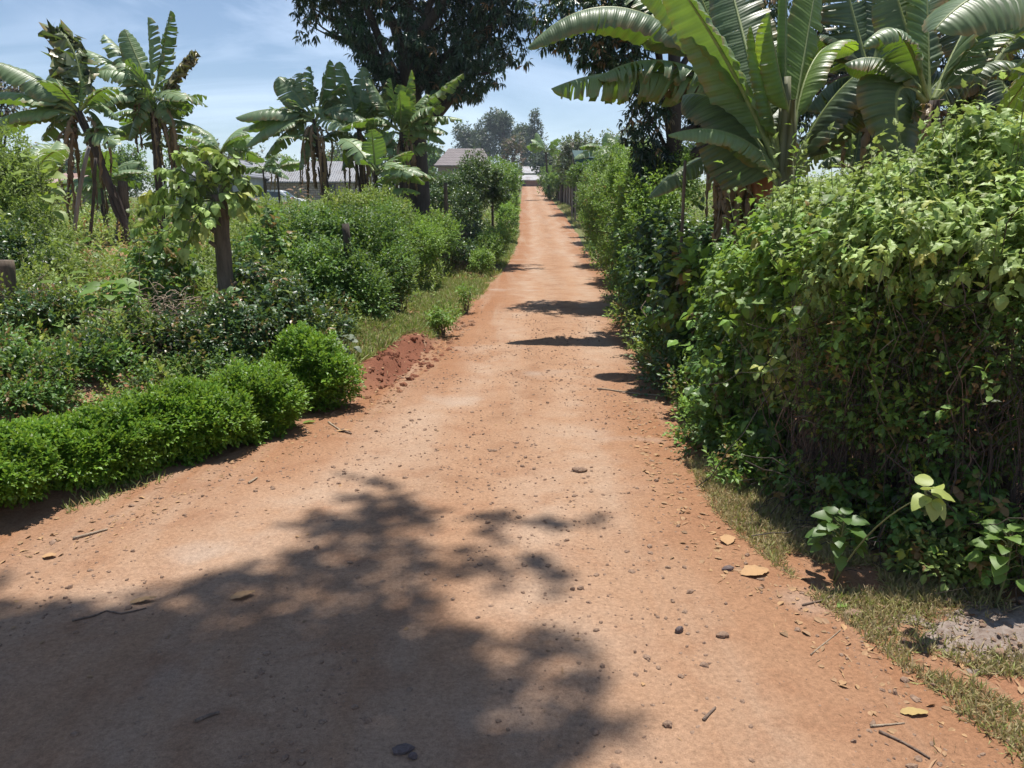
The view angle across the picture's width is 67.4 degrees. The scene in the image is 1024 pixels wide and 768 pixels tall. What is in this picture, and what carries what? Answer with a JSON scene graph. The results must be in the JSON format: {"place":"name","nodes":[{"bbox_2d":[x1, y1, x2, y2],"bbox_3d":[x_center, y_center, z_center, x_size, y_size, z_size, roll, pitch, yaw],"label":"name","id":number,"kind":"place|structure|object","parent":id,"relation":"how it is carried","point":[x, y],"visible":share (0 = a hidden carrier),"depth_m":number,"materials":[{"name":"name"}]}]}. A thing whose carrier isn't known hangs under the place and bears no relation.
{"place":"outdoors","nodes":[
{"label":"outdoors","id":0,"kind":"place"},
{"bbox_2d":[0,186,1023,767],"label":"road","id":1,"kind":"structure","parent":0,"point":[448,660],"depth_m":3.10,"materials":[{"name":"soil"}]},
{"bbox_2d":[315,319,476,414],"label":"clods","id":2,"kind":"object","parent":1,"relation":"on","point":[429,365],"visible":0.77,"depth_m":7.40,"materials":[{"name":"soil"}]},
{"bbox_2d":[0,244,1023,767],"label":"litter","id":3,"kind":"object","parent":1,"relation":"on","point":[842,682],"visible":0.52,"depth_m":3.54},
{"bbox_2d":[805,506,869,579],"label":"leafy plant","id":4,"kind":"object","parent":1,"relation":"on","point":[815,535],"visible":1,"depth_m":3.25,"materials":[{"name":"green plant"}]},
{"bbox_2d":[833,474,954,585],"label":"bright plant","id":5,"kind":"object","parent":1,"relation":"on","point":[935,509],"visible":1,"depth_m":2.86,"materials":[{"name":"green plant"}]},
{"bbox_2d":[882,596,1023,673],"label":"ash patch","id":6,"kind":"object","parent":1,"relation":"on","point":[1014,620],"visible":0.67,"depth_m":2.91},
{"bbox_2d":[0,184,1023,707],"bbox_3d":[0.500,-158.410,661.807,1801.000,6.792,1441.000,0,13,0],"label":"ground","id":7,"kind":"structure","parent":0,"point":[18,516],"depth_m":4.83,"materials":[{"name":"soil"}]},
{"bbox_2d":[0,260,19,317],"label":"cut stump","id":8,"kind":"object","parent":7,"relation":"on","point":[7,267],"visible":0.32,"depth_m":6.13,"materials":[{"name":"brown wood"}]},
{"bbox_2d":[0,203,64,285],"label":"weed bush","id":9,"kind":"object","parent":7,"relation":"on","point":[10,238],"visible":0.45,"depth_m":7.49,"materials":[{"name":"green plant"}]},
{"bbox_2d":[0,112,69,225],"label":"weed bush","id":10,"kind":"object","parent":7,"relation":"on","point":[12,161],"visible":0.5,"depth_m":9.90,"materials":[{"name":"green plant"}]},
{"bbox_2d":[2,141,69,226],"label":"banana plant","id":11,"kind":"object","parent":7,"relation":"on","point":[61,155],"visible":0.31,"depth_m":11.46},
{"bbox_2d":[12,148,69,222],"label":"leafy plant","id":12,"kind":"object","parent":7,"relation":"on","point":[50,197],"visible":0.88,"depth_m":9.19,"materials":[{"name":"green plant"}]},
{"bbox_2d":[0,266,100,345],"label":"tangled bush","id":13,"kind":"object","parent":7,"relation":"on","point":[21,302],"visible":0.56,"depth_m":5.96,"materials":[{"name":"green plant"}]},
{"bbox_2d":[0,167,106,281],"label":"weed bush","id":14,"kind":"object","parent":7,"relation":"on","point":[49,226],"visible":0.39,"depth_m":9.09,"materials":[{"name":"green plant"}]},
{"bbox_2d":[0,18,136,245],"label":"banana plant","id":15,"kind":"object","parent":7,"relation":"on","point":[57,95],"visible":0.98,"depth_m":13.21,"materials":[{"name":"plant"}]},
{"bbox_2d":[0,304,159,404],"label":"weed bush","id":16,"kind":"object","parent":7,"relation":"on","point":[46,358],"visible":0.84,"depth_m":5.14,"materials":[{"name":"green plant"}]},
{"bbox_2d":[0,253,179,361],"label":"weed bush","id":17,"kind":"object","parent":7,"relation":"on","point":[20,275],"visible":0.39,"depth_m":6.05,"materials":[{"name":"green plant"}]},
{"bbox_2d":[51,149,151,227],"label":"banana plant","id":18,"kind":"object","parent":7,"relation":"on","point":[119,173],"visible":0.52,"depth_m":18.23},
{"bbox_2d":[77,278,150,327],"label":"leafy plant","id":19,"kind":"object","parent":7,"relation":"on","point":[123,284],"visible":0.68,"depth_m":6.26,"materials":[{"name":"green plant"}]},
{"bbox_2d":[0,329,248,419],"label":"weed bush","id":20,"kind":"object","parent":7,"relation":"on","point":[22,389],"visible":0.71,"depth_m":4.83,"materials":[{"name":"green plant"}]},
{"bbox_2d":[50,273,219,371],"bbox_3d":[-2.923,-0.488,5.988,1.296,0.696,1.286,0,13,0],"label":"brush heap","id":21,"kind":"object","parent":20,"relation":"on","point":[157,311],"visible":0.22,"depth_m":5.87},
{"bbox_2d":[101,142,154,203],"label":"tree","id":22,"kind":"object","parent":7,"relation":"on","point":[119,160],"visible":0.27,"depth_m":47.97,"materials":[{"name":"green plant"}]},
{"bbox_2d":[60,272,225,370],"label":"tangled bush","id":23,"kind":"object","parent":7,"relation":"on","point":[130,338],"visible":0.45,"depth_m":5.79,"materials":[{"name":"green plant"}]},
{"bbox_2d":[86,10,207,235],"bbox_3d":[-6.716,-4.689,14.204,2.118,4.144,1.592,0,13,0],"label":"banana plant","id":24,"kind":"object","parent":7,"relation":"on","point":[128,68],"visible":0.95,"depth_m":13.88,"materials":[{"name":"plant"}]},
{"bbox_2d":[89,206,210,320],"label":"tangled bush","id":25,"kind":"object","parent":7,"relation":"on","point":[171,267],"visible":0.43,"depth_m":7.29,"materials":[{"name":"green plant"}]},
{"bbox_2d":[0,356,312,509],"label":"hedge","id":26,"kind":"object","parent":7,"relation":"on","point":[179,418],"visible":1,"depth_m":4.56,"materials":[{"name":"green plant"}]},
{"bbox_2d":[112,88,209,241],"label":"banana plant","id":27,"kind":"object","parent":7,"relation":"on","point":[187,107],"visible":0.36,"depth_m":14.67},
{"bbox_2d":[180,126,264,193],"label":"banana plant","id":28,"kind":"object","parent":7,"relation":"on","point":[237,141],"visible":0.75,"depth_m":22.91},
{"bbox_2d":[208,194,236,307],"bbox_3d":[-2.590,-1.022,6.949,0.235,1.346,0.181,0,13,0],"label":"cut stump","id":29,"kind":"object","parent":7,"relation":"on","point":[221,244],"visible":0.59,"depth_m":6.86,"materials":[{"name":"brown wood"}]},
{"bbox_2d":[130,147,263,265],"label":"nightshade shrub","id":30,"kind":"object","parent":29,"relation":"on","point":[205,185],"visible":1,"depth_m":6.71,"materials":[{"name":"green plant"}]},
{"bbox_2d":[152,196,309,295],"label":"weed bush","id":31,"kind":"object","parent":7,"relation":"on","point":[206,251],"visible":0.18,"depth_m":9.30,"materials":[{"name":"green plant"}]},
{"bbox_2d":[147,249,324,372],"bbox_3d":[-2.402,-0.600,6.792,1.212,1.157,2.240,0,13,0],"label":"weed bush","id":32,"kind":"object","parent":7,"relation":"on","point":[245,344],"visible":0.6,"depth_m":6.25,"materials":[{"name":"green plant"}]},
{"bbox_2d":[195,236,324,352],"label":"tangled bush","id":33,"kind":"object","parent":7,"relation":"on","point":[242,272],"visible":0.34,"depth_m":7.08,"materials":[{"name":"green plant"}]},
{"bbox_2d":[125,280,237,349],"bbox_3d":[-2.807,-0.591,6.428,1.070,0.567,1.112,0,13,0],"label":"brush heap","id":34,"kind":"object","parent":33,"relation":"on","point":[171,304],"visible":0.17,"depth_m":6.40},
{"bbox_2d":[245,154,288,203],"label":"banana plant","id":35,"kind":"object","parent":7,"relation":"on","point":[271,169],"visible":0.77,"depth_m":28.89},
{"bbox_2d":[230,198,327,267],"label":"tangled bush","id":36,"kind":"object","parent":7,"relation":"on","point":[272,224],"visible":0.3,"depth_m":8.80,"materials":[{"name":"green plant"}]},
{"bbox_2d":[236,60,371,204],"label":"banana plant","id":37,"kind":"object","parent":7,"relation":"on","point":[291,118],"visible":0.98,"depth_m":17.96,"materials":[{"name":"plant"}]},
{"bbox_2d":[253,282,361,338],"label":"tangled bush","id":38,"kind":"object","parent":7,"relation":"on","point":[328,319],"visible":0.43,"depth_m":7.47,"materials":[{"name":"green plant"}]},
{"bbox_2d":[257,320,366,412],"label":"round bush","id":39,"kind":"object","parent":7,"relation":"on","point":[312,359],"visible":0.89,"depth_m":5.95,"materials":[{"name":"green plant"}]},
{"bbox_2d":[253,161,379,202],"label":"block house","id":40,"kind":"structure","parent":7,"relation":"on","point":[336,176],"depth_m":67.92,"materials":[{"name":"grey concrete"}]},
{"bbox_2d":[260,189,378,313],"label":"dark bush","id":41,"kind":"object","parent":7,"relation":"on","point":[314,264],"visible":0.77,"depth_m":8.99,"materials":[{"name":"green plant"}]},
{"bbox_2d":[307,61,396,202],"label":"banana plant","id":42,"kind":"object","parent":7,"relation":"on","point":[357,101],"visible":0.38,"depth_m":18.78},
{"bbox_2d":[312,174,415,236],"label":"dark bush","id":43,"kind":"object","parent":7,"relation":"on","point":[347,194],"visible":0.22,"depth_m":14.45,"materials":[{"name":"green plant"}]},
{"bbox_2d":[338,191,421,320],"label":"dark bush","id":44,"kind":"object","parent":7,"relation":"on","point":[388,251],"visible":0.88,"depth_m":10.22,"materials":[{"name":"green plant"}]},
{"bbox_2d":[338,129,435,202],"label":"banana plant","id":45,"kind":"object","parent":7,"relation":"on","point":[372,150],"visible":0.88,"depth_m":16.19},
{"bbox_2d":[341,70,463,202],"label":"banana plant","id":46,"kind":"object","parent":7,"relation":"on","point":[405,112],"visible":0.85,"depth_m":17.56,"materials":[{"name":"plant"}]},
{"bbox_2d":[289,0,554,219],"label":"mango tree","id":47,"kind":"object","parent":7,"relation":"on","point":[423,56],"visible":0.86,"depth_m":19.18,"materials":[{"name":"green plant"}]},
{"bbox_2d":[394,194,466,281],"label":"dark bush","id":48,"kind":"object","parent":7,"relation":"on","point":[427,232],"visible":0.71,"depth_m":14.39,"materials":[{"name":"green plant"}]},
{"bbox_2d":[398,166,465,213],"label":"clipped shrub","id":49,"kind":"object","parent":7,"relation":"on","point":[436,187],"visible":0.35,"depth_m":30.43,"materials":[{"name":"green plant"}]},
{"bbox_2d":[422,282,463,335],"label":"verge tuft","id":50,"kind":"object","parent":7,"relation":"on","point":[436,319],"visible":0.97,"depth_m":9.32,"materials":[{"name":"green plant"}]},
{"bbox_2d":[441,202,483,271],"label":"roadside bush","id":51,"kind":"object","parent":7,"relation":"on","point":[469,236],"visible":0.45,"depth_m":17.37,"materials":[{"name":"green plant"}]},
{"bbox_2d":[434,148,491,189],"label":"tiled house","id":52,"kind":"structure","parent":7,"relation":"on","point":[449,158],"depth_m":82.93,"materials":[{"name":"brick"}]},
{"bbox_2d":[450,121,483,147],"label":"eucalyptus tree","id":53,"kind":"object","parent":7,"relation":"on","point":[466,138],"visible":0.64,"depth_m":194.01,"materials":[{"name":"green plant"}]},
{"bbox_2d":[448,143,491,243],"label":"clipped shrub","id":54,"kind":"object","parent":7,"relation":"on","point":[470,197],"visible":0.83,"depth_m":22.78,"materials":[{"name":"green plant"}]},
{"bbox_2d":[467,221,513,274],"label":"roadside bush","id":55,"kind":"object","parent":7,"relation":"on","point":[487,257],"visible":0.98,"depth_m":17.98,"materials":[{"name":"green plant"}]},
{"bbox_2d":[482,168,511,231],"bbox_3d":[-0.525,-5.444,24.372,1.089,2.765,0.837,0,13,0],"label":"tree","id":56,"kind":"object","parent":7,"relation":"on","point":[495,195],"visible":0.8,"depth_m":24.11,"materials":[{"name":"green plant"}]},
{"bbox_2d":[475,150,525,233],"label":"bush","id":57,"kind":"object","parent":7,"relation":"on","point":[510,181],"visible":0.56,"depth_m":34.29,"materials":[{"name":"green plant"}]},
{"bbox_2d":[482,107,521,164],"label":"eucalyptus tree","id":58,"kind":"object","parent":7,"relation":"on","point":[499,124],"visible":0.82,"depth_m":189.58,"materials":[{"name":"green plant"}]},
{"bbox_2d":[490,190,521,242],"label":"roadside bush","id":59,"kind":"object","parent":7,"relation":"on","point":[503,212],"visible":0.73,"depth_m":29.33,"materials":[{"name":"green plant"}]},
{"bbox_2d":[0,173,1022,452],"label":"undergrowth","id":60,"kind":"object","parent":7,"relation":"on","point":[100,233],"visible":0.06,"depth_m":8.27,"materials":[{"name":"green plant"}]},
{"bbox_2d":[500,132,526,176],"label":"tree","id":61,"kind":"object","parent":7,"relation":"on","point":[513,158],"visible":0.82,"depth_m":95.22,"materials":[{"name":"green plant"}]},
{"bbox_2d":[518,107,548,173],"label":"cypress tree","id":62,"kind":"object","parent":7,"relation":"on","point":[534,129],"visible":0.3,"depth_m":180.55,"materials":[{"name":"green plant"}]},
{"bbox_2d":[61,201,1023,767],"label":"grass","id":63,"kind":"structure","parent":7,"relation":"on","point":[405,321],"depth_m":3.30,"materials":[{"name":"plant"}]},
{"bbox_2d":[526,133,560,197],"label":"banana plant","id":64,"kind":"object","parent":7,"relation":"on","point":[539,146],"visible":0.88,"depth_m":63.20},
{"bbox_2d":[535,160,571,200],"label":"ivy bush","id":65,"kind":"object","parent":7,"relation":"on","point":[544,183],"visible":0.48,"depth_m":63.48,"materials":[{"name":"green plant"}]},
{"bbox_2d":[548,129,599,211],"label":"silvery tree","id":66,"kind":"object","parent":7,"relation":"on","point":[568,145],"visible":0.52,"depth_m":43.63,"materials":[{"name":"green plant"}]},
{"bbox_2d":[573,140,630,229],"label":"vine hedge","id":67,"kind":"object","parent":7,"relation":"on","point":[599,163],"visible":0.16,"depth_m":23.91,"materials":[{"name":"green plant"}]},
{"bbox_2d":[576,155,633,281],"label":"vine hedge","id":68,"kind":"object","parent":7,"relation":"on","point":[595,211],"visible":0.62,"depth_m":15.53,"materials":[{"name":"green plant"}]},
{"bbox_2d":[596,197,673,317],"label":"vine hedge","id":69,"kind":"object","parent":7,"relation":"on","point":[622,252],"visible":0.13,"depth_m":10.12,"materials":[{"name":"green plant"}]},
{"bbox_2d":[593,124,705,246],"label":"vine hedge","id":70,"kind":"object","parent":7,"relation":"on","point":[628,185],"visible":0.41,"depth_m":11.73,"materials":[{"name":"green plant"}]},
{"bbox_2d":[605,163,677,285],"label":"creeper","id":71,"kind":"object","parent":70,"relation":"hanging from","point":[617,232],"visible":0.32,"depth_m":11.21,"materials":[{"name":"green plant"}]},
{"bbox_2d":[527,0,776,227],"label":"banana plant","id":72,"kind":"object","parent":7,"relation":"on","point":[634,25],"visible":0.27,"depth_m":8.92,"materials":[{"name":"plant"}]},
{"bbox_2d":[624,316,695,376],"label":"weed clump","id":73,"kind":"object","parent":7,"relation":"on","point":[653,338],"visible":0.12,"depth_m":7.34,"materials":[{"name":"green plant"}]},
{"bbox_2d":[614,196,714,388],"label":"dark shrub","id":74,"kind":"object","parent":7,"relation":"on","point":[665,280],"visible":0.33,"depth_m":7.34,"materials":[{"name":"green plant"}]},
{"bbox_2d":[635,224,710,364],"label":"creeper","id":75,"kind":"object","parent":74,"relation":"attached to","point":[682,264],"visible":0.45,"depth_m":6.57,"materials":[{"name":"green plant"}]},
{"bbox_2d":[632,314,702,399],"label":"weed clump","id":76,"kind":"object","parent":7,"relation":"on","point":[652,368],"visible":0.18,"depth_m":6.51,"materials":[{"name":"green plant"}]},
{"bbox_2d":[656,350,706,423],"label":"weed clump","id":77,"kind":"object","parent":7,"relation":"on","point":[676,386],"visible":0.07,"depth_m":5.82,"materials":[{"name":"green plant"}]},
{"bbox_2d":[622,189,773,273],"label":"dark shrub","id":78,"kind":"object","parent":7,"relation":"on","point":[644,228],"visible":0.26,"depth_m":8.62,"materials":[{"name":"green plant"}]},
{"bbox_2d":[662,356,747,445],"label":"weed clump","id":79,"kind":"object","parent":7,"relation":"on","point":[687,408],"visible":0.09,"depth_m":5.30,"materials":[{"name":"green plant"}]},
{"bbox_2d":[678,187,743,341],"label":"dark shrub","id":80,"kind":"object","parent":7,"relation":"on","point":[700,271],"visible":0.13,"depth_m":6.44,"materials":[{"name":"green plant"}]},
{"bbox_2d":[670,389,756,465],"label":"weed clump","id":81,"kind":"object","parent":7,"relation":"on","point":[700,428],"visible":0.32,"depth_m":4.91,"materials":[{"name":"green plant"}]},
{"bbox_2d":[649,109,778,253],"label":"banana plant","id":82,"kind":"object","parent":7,"relation":"on","point":[668,184],"visible":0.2,"depth_m":7.22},
{"bbox_2d":[701,416,784,489],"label":"weed clump","id":83,"kind":"object","parent":7,"relation":"on","point":[738,456],"visible":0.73,"depth_m":4.41,"materials":[{"name":"green plant"}]},
{"bbox_2d":[678,273,813,476],"bbox_3d":[1.631,-0.241,5.185,0.948,1.438,1.841,0,13,0],"label":"hedge shrub","id":84,"kind":"object","parent":7,"relation":"on","point":[710,315],"visible":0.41,"depth_m":4.99,"materials":[{"name":"green plant"}]},
{"bbox_2d":[684,313,808,477],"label":"creeper","id":85,"kind":"object","parent":84,"relation":"attached to","point":[709,375],"visible":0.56,"depth_m":4.68,"materials":[{"name":"green plant"}]},
{"bbox_2d":[706,212,820,426],"bbox_3d":[1.509,-0.264,4.738,0.649,1.548,0.688,3,14,11],"label":"creeper","id":86,"kind":"object","parent":84,"relation":"attached to","point":[748,310],"visible":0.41,"depth_m":4.65,"materials":[{"name":"green plant"}]},
{"bbox_2d":[640,0,880,212],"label":"banana plant","id":87,"kind":"object","parent":7,"relation":"on","point":[752,83],"visible":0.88,"depth_m":6.71,"materials":[{"name":"plant"}]},
{"bbox_2d":[695,119,835,436],"bbox_3d":[1.671,-0.657,5.179,0.941,2.103,2.586,0,13,0],"label":"hedge shrub","id":88,"kind":"object","parent":7,"relation":"on","point":[733,278],"visible":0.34,"depth_m":4.83,"materials":[{"name":"green plant"}]},
{"bbox_2d":[524,0,1023,216],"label":"mango tree","id":89,"kind":"object","parent":7,"relation":"on","point":[600,52],"visible":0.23,"depth_m":11.85,"materials":[{"name":"green plant"}]},
{"bbox_2d":[749,275,810,439],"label":"leafy plant","id":90,"kind":"object","parent":7,"relation":"on","point":[760,358],"visible":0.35,"depth_m":4.39,"materials":[{"name":"green plant"}]},
{"bbox_2d":[735,200,876,466],"bbox_3d":[1.676,-0.209,4.322,0.689,1.606,1.049,0,13,0],"label":"hedge shrub","id":91,"kind":"object","parent":7,"relation":"on","point":[782,353],"visible":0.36,"depth_m":4.34,"materials":[{"name":"green plant"}]},
{"bbox_2d":[696,132,1023,560],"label":"tangled bush","id":92,"kind":"object","parent":7,"relation":"on","point":[937,441],"visible":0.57,"depth_m":3.42,"materials":[{"name":"green plant"}]},
{"bbox_2d":[807,119,919,173],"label":"banana plant","id":93,"kind":"object","parent":7,"relation":"on","point":[828,159],"visible":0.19,"depth_m":8.68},
{"bbox_2d":[757,96,993,511],"bbox_3d":[2.093,-0.620,4.701,1.230,2.214,3.185,4,14,17],"label":"hedge shrub","id":94,"kind":"object","parent":7,"relation":"on","point":[854,232],"visible":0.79,"depth_m":3.61,"materials":[{"name":"green plant"}]},
{"bbox_2d":[769,190,903,496],"bbox_3d":[1.598,-0.121,3.872,0.582,1.664,0.673,0,13,0],"label":"creeper","id":95,"kind":"object","parent":94,"relation":"attached to","point":[793,288],"visible":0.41,"depth_m":3.87,"materials":[{"name":"green plant"}]},
{"bbox_2d":[807,0,949,177],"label":"banana plant","id":96,"kind":"object","parent":7,"relation":"on","point":[854,17],"visible":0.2,"depth_m":8.05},
{"bbox_2d":[740,383,1023,604],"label":"tangled bush","id":97,"kind":"object","parent":7,"relation":"on","point":[831,483],"visible":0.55,"depth_m":3.37,"materials":[{"name":"green plant"}]},
{"bbox_2d":[769,224,1023,536],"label":"hedge shrub","id":98,"kind":"object","parent":7,"relation":"on","point":[839,337],"visible":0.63,"depth_m":3.51,"materials":[{"name":"green plant"}]},
{"bbox_2d":[845,0,1021,345],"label":"banana plant","id":99,"kind":"object","parent":7,"relation":"on","point":[908,54],"visible":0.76,"depth_m":5.80,"materials":[{"name":"plant"}]},
{"bbox_2d":[853,35,1023,449],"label":"hedge shrub","id":100,"kind":"object","parent":7,"relation":"on","point":[972,121],"visible":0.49,"depth_m":3.81,"materials":[{"name":"green plant"}]},
{"bbox_2d":[866,489,1020,596],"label":"weed clump","id":101,"kind":"object","parent":7,"relation":"on","point":[956,557],"visible":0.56,"depth_m":3.19,"materials":[{"name":"green plant"}]},
{"bbox_2d":[866,71,1023,494],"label":"hedge shrub","id":102,"kind":"object","parent":7,"relation":"on","point":[1006,193],"visible":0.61,"depth_m":3.32,"materials":[{"name":"green plant"}]},
{"bbox_2d":[867,184,1023,506],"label":"creeper","id":103,"kind":"object","parent":102,"relation":"attached to","point":[997,272],"visible":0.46,"depth_m":3.23,"materials":[{"name":"green plant"}]},
{"bbox_2d":[922,0,1023,130],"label":"banana plant","id":104,"kind":"object","parent":7,"relation":"on","point":[967,18],"visible":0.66,"depth_m":4.23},
{"bbox_2d":[931,27,1023,314],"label":"banana plant","id":105,"kind":"object","parent":7,"relation":"on","point":[992,93],"visible":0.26,"depth_m":6.99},
{"bbox_2d":[962,519,1023,607],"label":"leafy plant","id":106,"kind":"object","parent":7,"relation":"on","point":[1000,566],"visible":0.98,"depth_m":2.97,"materials":[{"name":"green plant"}]},
{"bbox_2d":[0,0,1023,196],"label":"sky","id":107,"kind":"structure","parent":0,"point":[243,46],"materials":[{"name":"blue"}]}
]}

